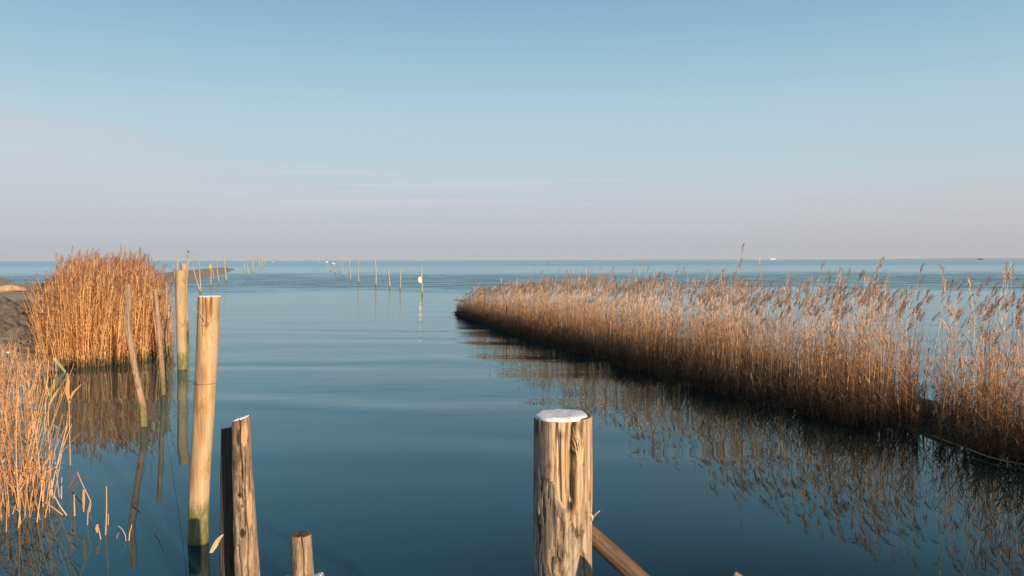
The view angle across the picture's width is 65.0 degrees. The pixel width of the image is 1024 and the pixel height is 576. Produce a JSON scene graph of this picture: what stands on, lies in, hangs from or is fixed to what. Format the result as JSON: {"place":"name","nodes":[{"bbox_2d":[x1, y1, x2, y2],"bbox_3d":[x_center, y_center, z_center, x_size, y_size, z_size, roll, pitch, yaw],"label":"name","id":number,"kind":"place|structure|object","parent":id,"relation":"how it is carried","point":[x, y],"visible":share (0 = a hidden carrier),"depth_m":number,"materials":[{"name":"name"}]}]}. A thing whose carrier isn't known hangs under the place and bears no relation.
{"place":"outdoors","nodes":[
{"label":"outdoors","id":0,"kind":"place"},
{"bbox_2d":[0,267,233,387],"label":"shore","id":1,"kind":"structure","parent":0,"point":[16,296],"depth_m":17.21,"materials":[{"name":"soil"}]},
{"bbox_2d":[0,321,14,334],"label":"rock","id":2,"kind":"object","parent":1,"relation":"on","point":[5,326],"visible":0.38,"depth_m":17.90,"materials":[{"name":"grey stone"}]},
{"bbox_2d":[0,311,21,325],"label":"rock","id":3,"kind":"object","parent":1,"relation":"on","point":[13,318],"visible":0.53,"depth_m":18.44,"materials":[{"name":"grey stone"}]},
{"bbox_2d":[0,297,24,315],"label":"rock","id":4,"kind":"object","parent":1,"relation":"on","point":[7,305],"visible":0.57,"depth_m":19.47,"materials":[{"name":"grey stone"}]},
{"bbox_2d":[0,340,24,348],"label":"rock","id":5,"kind":"object","parent":1,"relation":"on","point":[4,343],"visible":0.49,"depth_m":16.30,"materials":[{"name":"grey stone"}]},
{"bbox_2d":[0,284,27,291],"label":"driftwood","id":6,"kind":"object","parent":1,"relation":"on","point":[10,288],"visible":0.89,"depth_m":44.49,"materials":[{"name":"beige wood"}]},
{"bbox_2d":[0,325,30,337],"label":"rock","id":7,"kind":"object","parent":1,"relation":"on","point":[11,332],"visible":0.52,"depth_m":17.64,"materials":[{"name":"grey stone"}]},
{"bbox_2d":[15,299,32,313],"bbox_3d":[-12.257,0.546,20.225,0.597,0.550,0.522,-2,2,-35],"label":"rock","id":8,"kind":"object","parent":1,"relation":"on","point":[20,303],"visible":0.25,"depth_m":20.07,"materials":[{"name":"grey stone"}]},
{"bbox_2d":[18,344,34,352],"bbox_3d":[-9.726,1.258,16.088,0.469,0.261,0.317,2,3,42],"label":"rock","id":9,"kind":"object","parent":1,"relation":"on","point":[27,350],"visible":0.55,"depth_m":15.98,"materials":[{"name":"grey stone"}]},
{"bbox_2d":[19,313,35,326],"bbox_3d":[-11.319,0.780,18.822,0.723,0.388,0.533,2,3,44],"label":"rock","id":10,"kind":"object","parent":1,"relation":"on","point":[22,317],"visible":0.35,"depth_m":18.57,"materials":[{"name":"grey stone"}]},
{"bbox_2d":[20,327,43,338],"bbox_3d":[-10.372,1.040,17.532,0.553,0.416,0.416,-1,2,-17],"label":"rock","id":11,"kind":"object","parent":1,"relation":"on","point":[25,333],"visible":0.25,"depth_m":17.32,"materials":[{"name":"grey stone"}]},
{"bbox_2d":[33,351,50,359],"bbox_3d":[-9.055,1.339,15.502,0.233,0.235,0.337,2,3,41],"label":"rock","id":12,"kind":"object","parent":1,"relation":"on","point":[42,354],"visible":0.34,"depth_m":15.43,"materials":[{"name":"grey stone"}]},
{"bbox_2d":[52,357,65,371],"bbox_3d":[-8.161,1.435,14.485,0.255,0.390,0.086,0,2,0],"label":"reed stem","id":13,"kind":"object","parent":1,"relation":"on","point":[58,364],"visible":0.77,"depth_m":14.47,"materials":[{"name":"yellow plant"}]},
{"bbox_2d":[0,259,1023,575],"bbox_3d":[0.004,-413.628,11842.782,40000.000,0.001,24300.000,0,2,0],"label":"water","id":14,"kind":"structure","parent":0,"point":[392,429],"depth_m":8.61,"materials":[{"name":"blue liquid"}]},
{"bbox_2d":[0,324,86,531],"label":"broken reeds","id":15,"kind":"object","parent":14,"relation":"on","point":[28,460],"visible":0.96,"depth_m":6.71,"materials":[{"name":"beige plant"}]},
{"bbox_2d":[54,453,59,496],"bbox_3d":[-3.850,1.633,6.801,0.038,0.516,0.007,0,2,0],"label":"reed stem","id":16,"kind":"object","parent":14,"relation":"on","point":[56,475],"visible":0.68,"depth_m":6.80,"materials":[{"name":"plant"}]},
{"bbox_2d":[54,495,66,514],"bbox_3d":[-3.550,1.766,6.320,0.106,0.283,0.011,0,2,0],"label":"reed stem","id":17,"kind":"object","parent":14,"relation":"in","point":[60,506],"visible":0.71,"depth_m":6.32,"materials":[{"name":"plant"}]},
{"bbox_2d":[65,373,80,464],"bbox_3d":[-4.279,1.343,7.857,0.167,1.022,0.010,0,2,0],"label":"reed stem","id":18,"kind":"object","parent":14,"relation":"in","point":[68,396],"visible":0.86,"depth_m":7.85,"materials":[{"name":"plant"}]},
{"bbox_2d":[67,471,90,524],"bbox_3d":[-3.274,1.650,6.085,0.178,0.529,0.008,0,2,0],"label":"reed stem","id":19,"kind":"object","parent":14,"relation":"on","point":[83,496],"visible":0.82,"depth_m":6.08,"materials":[{"name":"plant"}]},
{"bbox_2d":[19,246,175,367],"bbox_3d":[-10.197,0.100,19.936,3.744,2.484,11.397,-1,2,-25],"label":"reed clump","id":20,"kind":"object","parent":14,"relation":"on","point":[82,307],"visible":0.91,"depth_m":16.10,"materials":[{"name":"brown plant"}]},
{"bbox_2d":[95,524,100,538],"bbox_3d":[-2.972,1.811,5.775,0.042,0.228,0.007,0,2,0],"label":"reed stem","id":21,"kind":"object","parent":14,"relation":"on","point":[97,528],"visible":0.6,"depth_m":5.77,"materials":[{"name":"plant"}]},
{"bbox_2d":[103,485,106,534],"bbox_3d":[-2.966,1.679,5.860,0.033,0.485,0.010,0,2,0],"label":"reed stem","id":22,"kind":"object","parent":14,"relation":"on","point":[106,513],"visible":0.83,"depth_m":5.86,"materials":[{"name":"plant"}]},
{"bbox_2d":[123,284,147,426],"bbox_3d":[-4.513,0.983,9.661,0.282,2.076,0.088,0,2,0],"label":"crooked pole","id":23,"kind":"object","parent":14,"relation":"in","point":[132,355],"visible":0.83,"depth_m":9.63,"materials":[{"name":"brown wood"}]},
{"bbox_2d":[153,288,165,395],"bbox_3d":[-5.218,0.975,11.921,0.164,1.938,0.073,0,2,0],"label":"thin pole","id":24,"kind":"object","parent":14,"relation":"on","point":[159,344],"visible":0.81,"depth_m":11.89,"materials":[{"name":"brown wood"}]},
{"bbox_2d":[164,283,167,355],"bbox_3d":[-7.217,0.832,16.777,0.097,1.890,0.065,0,2,0],"label":"thin pole","id":25,"kind":"object","parent":14,"relation":"on","point":[166,307],"visible":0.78,"depth_m":16.75,"materials":[{"name":"brown wood"}]},
{"bbox_2d":[167,300,171,345],"bbox_3d":[-7.718,1.003,18.094,0.086,1.458,0.084,-2,3,-43],"label":"thin pole","id":26,"kind":"object","parent":14,"relation":"on","point":[168,314],"visible":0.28,"depth_m":18.06,"materials":[{"name":"brown wood"}]},
{"bbox_2d":[168,296,174,357],"bbox_3d":[-6.949,0.856,16.411,0.159,1.367,0.029,0,2,0],"label":"leaning stick","id":27,"kind":"object","parent":14,"relation":"in","point":[169,326],"visible":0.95,"depth_m":16.40,"materials":[{"name":"brown wood"}]},
{"bbox_2d":[175,270,186,369],"bbox_3d":[-6.053,0.785,14.714,0.187,2.225,0.190,0,2,0],"label":"smooth pole","id":28,"kind":"object","parent":14,"relation":"on","point":[180,302],"visible":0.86,"depth_m":14.64,"materials":[{"name":"beige wood"}]},
{"bbox_2d":[180,263,188,331],"bbox_3d":[-9.183,0.468,22.546,0.208,2.322,0.192,0,2,0],"label":"smooth pole","id":29,"kind":"object","parent":14,"relation":"on","point":[183,266],"visible":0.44,"depth_m":22.50,"materials":[{"name":"brown wood"}]},
{"bbox_2d":[187,251,189,280],"bbox_3d":[-14.245,-0.266,35.194,0.297,2.723,0.075,0,2,0],"label":"stake","id":30,"kind":"object","parent":14,"relation":"in","point":[187,263],"visible":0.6,"depth_m":35.14,"materials":[{"name":"brown wood"}]},
{"bbox_2d":[192,265,199,292],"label":"stake","id":31,"kind":"object","parent":14,"relation":"in","point":[196,278],"visible":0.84,"depth_m":49.66,"materials":[{"name":"brown wood"}]},
{"bbox_2d":[198,258,201,294],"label":"stake","id":32,"kind":"object","parent":14,"relation":"in","point":[200,278],"visible":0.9,"depth_m":46.59,"materials":[{"name":"brown wood"}]},
{"bbox_2d":[187,295,220,545],"bbox_3d":[-2.176,1.129,5.662,0.264,2.155,0.166,0,2,0],"label":"thick pole","id":33,"kind":"object","parent":14,"relation":"in","point":[207,332],"visible":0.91,"depth_m":5.61,"materials":[{"name":"beige wood"}]},
{"bbox_2d":[140,373,214,384],"bbox_3d":[-3.785,0.960,8.676,0.366,0.856,7.206,-1,2,-26],"label":"wire","id":34,"kind":"object","parent":33,"relation":"attached to","point":[184,380],"visible":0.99,"depth_m":5.63,"materials":[{"name":"black metal"}]},
{"bbox_2d":[210,263,211,285],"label":"stake","id":35,"kind":"object","parent":14,"relation":"in","point":[210,274],"visible":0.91,"depth_m":61.86,"materials":[{"name":"brown wood"}]},
{"bbox_2d":[209,425,234,575],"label":"dark post","id":36,"kind":"object","parent":14,"relation":"in","point":[226,541],"visible":0.61,"depth_m":4.07,"materials":[{"name":"black wood"}]},
{"bbox_2d":[223,257,226,281],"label":"stake","id":37,"kind":"object","parent":14,"relation":"in","point":[225,269],"visible":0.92,"depth_m":75.75,"materials":[{"name":"brown wood"}]},
{"bbox_2d":[232,415,259,575],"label":"split post","id":38,"kind":"object","parent":14,"relation":"in","point":[246,553],"visible":1,"depth_m":3.90,"materials":[{"name":"brown wood"}]},
{"bbox_2d":[290,531,313,575],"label":"short post","id":39,"kind":"object","parent":14,"relation":"in","point":[301,555],"visible":1,"depth_m":3.71,"materials":[{"name":"brown wood"}]},
{"bbox_2d":[314,572,323,575],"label":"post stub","id":40,"kind":"object","parent":39,"relation":"attached to","point":[320,574],"visible":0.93,"depth_m":3.83,"materials":[{"name":"grey wood"}]},
{"bbox_2d":[357,256,358,283],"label":"stake","id":41,"kind":"object","parent":14,"relation":"in","point":[358,269],"visible":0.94,"depth_m":68.04,"materials":[{"name":"brown wood"}]},
{"bbox_2d":[374,260,376,285],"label":"stake","id":42,"kind":"object","parent":14,"relation":"in","point":[375,274],"visible":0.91,"depth_m":61.04,"materials":[{"name":"brown wood"}]},
{"bbox_2d":[421,265,422,294],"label":"stake","id":43,"kind":"object","parent":14,"relation":"in","point":[421,282],"visible":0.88,"depth_m":45.27,"materials":[{"name":"brown wood"}]},
{"bbox_2d":[533,409,599,575],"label":"mooring post","id":44,"kind":"object","parent":14,"relation":"in","point":[563,516],"visible":1,"depth_m":2.45,"materials":[{"name":"brown wood"}]},
{"bbox_2d":[592,523,649,575],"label":"diagonal brace","id":45,"kind":"object","parent":44,"relation":"attached to","point":[614,555],"visible":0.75,"depth_m":2.64,"materials":[{"name":"brown wood"}]},
{"bbox_2d":[733,571,742,575],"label":"stake tip","id":46,"kind":"object","parent":14,"relation":"in","point":[735,573],"visible":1,"depth_m":1.95,"materials":[{"name":"brown wood"}]},
{"bbox_2d":[0,0,1023,260],"label":"sky","id":47,"kind":"structure","parent":0,"point":[166,129],"materials":[{"name":"blue"}]},
{"bbox_2d":[454,243,1023,465],"bbox_3d":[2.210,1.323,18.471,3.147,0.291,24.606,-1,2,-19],"label":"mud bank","id":48,"kind":"structure","parent":0,"point":[923,426],"depth_m":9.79,"materials":[{"name":"brown plant"}]},
{"bbox_2d":[932,435,1023,464],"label":"fallen reed","id":49,"kind":"object","parent":48,"relation":"on","point":[978,452],"visible":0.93,"depth_m":8.14,"materials":[{"name":"plant"}]},
{"bbox_2d":[924,258,1023,258],"bbox_3d":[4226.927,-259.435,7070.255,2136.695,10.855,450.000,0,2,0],"label":"shore","id":50,"kind":"structure","parent":0,"point":[973,258],"depth_m":6944.12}
]}

